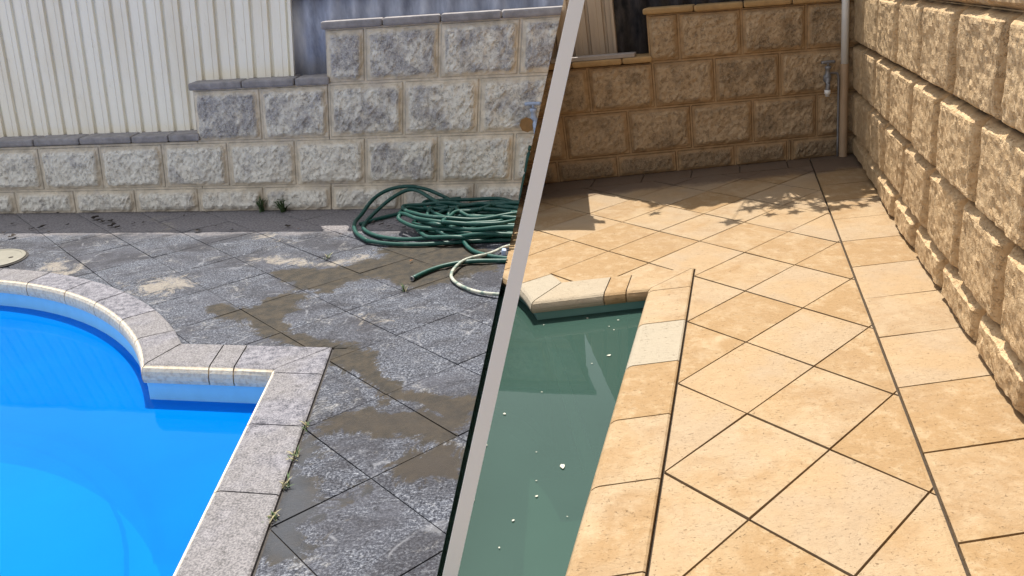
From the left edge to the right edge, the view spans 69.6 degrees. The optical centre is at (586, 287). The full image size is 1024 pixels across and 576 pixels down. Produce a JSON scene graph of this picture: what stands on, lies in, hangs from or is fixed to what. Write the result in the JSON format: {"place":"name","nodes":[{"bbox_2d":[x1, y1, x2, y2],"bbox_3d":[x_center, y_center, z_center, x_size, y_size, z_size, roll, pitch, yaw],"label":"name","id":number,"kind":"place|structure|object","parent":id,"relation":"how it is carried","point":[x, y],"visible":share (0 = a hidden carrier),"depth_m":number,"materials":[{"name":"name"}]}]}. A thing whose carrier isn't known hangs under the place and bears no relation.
{"place":"outdoors","nodes":[
{"label":"outdoors","id":0,"kind":"place"},
{"bbox_2d":[0,209,509,575],"bbox_3d":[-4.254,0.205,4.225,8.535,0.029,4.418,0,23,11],"label":"paving","id":1,"kind":"structure","parent":0,"point":[399,385],"depth_m":3.74,"materials":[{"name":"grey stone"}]},
{"bbox_2d":[0,249,28,266],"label":"skimmer lid","id":2,"kind":"object","parent":1,"relation":"on","point":[9,256],"visible":1,"depth_m":5.17,"materials":[{"name":"beige plastic"}]},
{"bbox_2d":[0,268,331,575],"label":"swimming pool","id":3,"kind":"structure","parent":1,"relation":"in","point":[278,386],"depth_m":3.35,"materials":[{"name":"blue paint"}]},
{"bbox_2d":[0,305,256,575],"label":"water","id":4,"kind":"structure","parent":3,"relation":"in","point":[109,466],"depth_m":3.07,"materials":[{"name":"blue liquid"}]},
{"bbox_2d":[251,196,267,212],"bbox_3d":[-2.610,-0.683,5.897,0.143,0.137,0.135,-4,22,0],"label":"weed","id":5,"kind":"object","parent":1,"relation":"on","point":[261,208],"visible":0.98,"depth_m":5.89,"materials":[{"name":"green plant"}]},
{"bbox_2d":[268,510,279,523],"bbox_3d":[-1.008,0.731,2.345,0.058,0.022,0.060,-4,22,0],"label":"weed","id":6,"kind":"object","parent":1,"relation":"on","point":[274,515],"visible":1,"depth_m":2.34,"materials":[{"name":"green plant"}]},
{"bbox_2d":[0,5,562,213],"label":"limestone garden wall","id":7,"kind":"structure","parent":1,"relation":"on","point":[436,101],"depth_m":5.59,"materials":[{"name":"stone"}]},
{"bbox_2d":[0,0,294,137],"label":"ribbed steel fence","id":8,"kind":"object","parent":7,"relation":"on","point":[68,67],"visible":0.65,"depth_m":5.92,"materials":[{"name":"white metal"}]},
{"bbox_2d":[292,0,563,75],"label":"corrugated steel fence","id":9,"kind":"object","parent":7,"relation":"on","point":[309,17],"visible":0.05,"depth_m":5.53,"materials":[{"name":"grey metal"}]},
{"bbox_2d":[519,102,540,136],"bbox_3d":[-0.388,-1.206,5.237,0.132,0.250,0.192,9,26,29],"label":"garden tap","id":10,"kind":"object","parent":7,"relation":"attached to","point":[526,124],"visible":1,"depth_m":5.20,"materials":[{"name":"silver metal"}]},
{"bbox_2d":[275,199,290,211],"bbox_3d":[-2.445,-0.674,5.870,0.161,0.119,0.169,-4,22,0],"label":"weed","id":11,"kind":"object","parent":1,"relation":"on","point":[281,207],"visible":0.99,"depth_m":5.85,"materials":[{"name":"green plant"}]},
{"bbox_2d":[279,472,293,489],"bbox_3d":[-1.030,0.661,2.510,0.047,0.027,0.088,-17,26,-29],"label":"weed","id":12,"kind":"object","parent":1,"relation":"on","point":[287,483],"visible":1,"depth_m":2.51,"materials":[{"name":"green plant"}]},
{"bbox_2d":[286,445,300,460],"bbox_3d":[-1.067,0.602,2.664,0.058,0.026,0.095,-10,23,-14],"label":"weed","id":13,"kind":"object","parent":1,"relation":"on","point":[296,454],"visible":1,"depth_m":2.66,"materials":[{"name":"green plant"}]},
{"bbox_2d":[301,421,309,431],"bbox_3d":[-1.097,0.533,2.839,0.057,0.023,0.062,-4,22,0],"label":"weed","id":14,"kind":"object","parent":1,"relation":"on","point":[306,423],"visible":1,"depth_m":2.85,"materials":[{"name":"green plant"}]},
{"bbox_2d":[352,145,530,295],"bbox_3d":[-1.036,-0.490,4.708,1.348,0.488,1.881,-4,22,0],"label":"garden hose","id":15,"kind":"object","parent":1,"relation":"on","point":[493,220],"visible":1,"depth_m":4.92,"materials":[{"name":"rubber"}]},
{"bbox_2d":[501,248,506,255],"bbox_3d":[-0.515,-0.223,4.554,0.033,0.043,0.054,-7,22,-7],"label":"hose connector","id":16,"kind":"object","parent":1,"relation":"on","point":[504,252],"visible":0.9,"depth_m":4.53,"materials":[{"name":"white plastic"}]},
{"bbox_2d":[442,0,584,575],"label":"divider post","id":17,"kind":"object","parent":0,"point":[513,289],"visible":1,"depth_m":1.57,"materials":[{"name":"grey metal"}]},
{"bbox_2d":[507,154,1023,575],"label":"paving","id":18,"kind":"structure","parent":0,"point":[792,439],"depth_m":2.90,"materials":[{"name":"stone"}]},
{"bbox_2d":[500,256,693,575],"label":"swimming pool","id":19,"kind":"structure","parent":18,"relation":"in","point":[615,534],"depth_m":2.81,"materials":[{"name":"stone"}]},
{"bbox_2d":[437,291,499,574],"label":"pool end wall","id":20,"kind":"structure","parent":19,"relation":"attached to","point":[465,446],"depth_m":2.78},
{"bbox_2d":[437,289,642,575],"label":"water","id":21,"kind":"structure","parent":19,"relation":"in","point":[557,395],"depth_m":2.85,"materials":[{"name":"green liquid"}]},
{"bbox_2d":[523,0,859,185],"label":"limestone garden wall","id":22,"kind":"structure","parent":18,"relation":"on","point":[708,85],"depth_m":6.10,"materials":[{"name":"stone"}]},
{"bbox_2d":[550,0,617,60],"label":"ribbed steel fence","id":23,"kind":"object","parent":22,"relation":"on","point":[596,34],"visible":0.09,"depth_m":6.02,"materials":[{"name":"beige metal"}]},
{"bbox_2d":[551,52,635,63],"bbox_3d":[0.061,-1.871,5.934,0.720,0.034,0.115,-6,22,-6],"label":"steel bar","id":24,"kind":"object","parent":22,"relation":"on","point":[602,56],"visible":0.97,"depth_m":5.89,"materials":[{"name":"grey metal"}]},
{"bbox_2d":[610,0,743,53],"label":"corrugated steel fence","id":25,"kind":"object","parent":22,"relation":"on","point":[631,26],"depth_m":6.11,"materials":[{"name":"black metal"}]},
{"bbox_2d":[821,60,834,96],"bbox_3d":[2.025,-1.768,6.151,0.105,0.283,0.190,10,26,31],"label":"garden tap","id":26,"kind":"object","parent":22,"relation":"attached to","point":[827,80],"visible":1,"depth_m":6.10,"materials":[{"name":"metal"}]},
{"bbox_2d":[830,72,839,155],"bbox_3d":[2.118,-1.492,6.295,0.148,0.717,0.031,-5,22,-4],"label":"water pipe","id":27,"kind":"object","parent":22,"relation":"attached to","point":[838,88],"visible":1,"depth_m":6.28,"materials":[{"name":"metal"}]},
{"bbox_2d":[839,0,849,156],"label":"downpipe","id":28,"kind":"object","parent":22,"relation":"attached to","point":[843,102],"visible":1,"depth_m":6.17,"materials":[{"name":"white plastic"}]},
{"bbox_2d":[852,0,1023,415],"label":"limestone side wall","id":29,"kind":"structure","parent":18,"relation":"on","point":[938,121],"depth_m":3.26,"materials":[{"name":"beige stone"}]}
]}

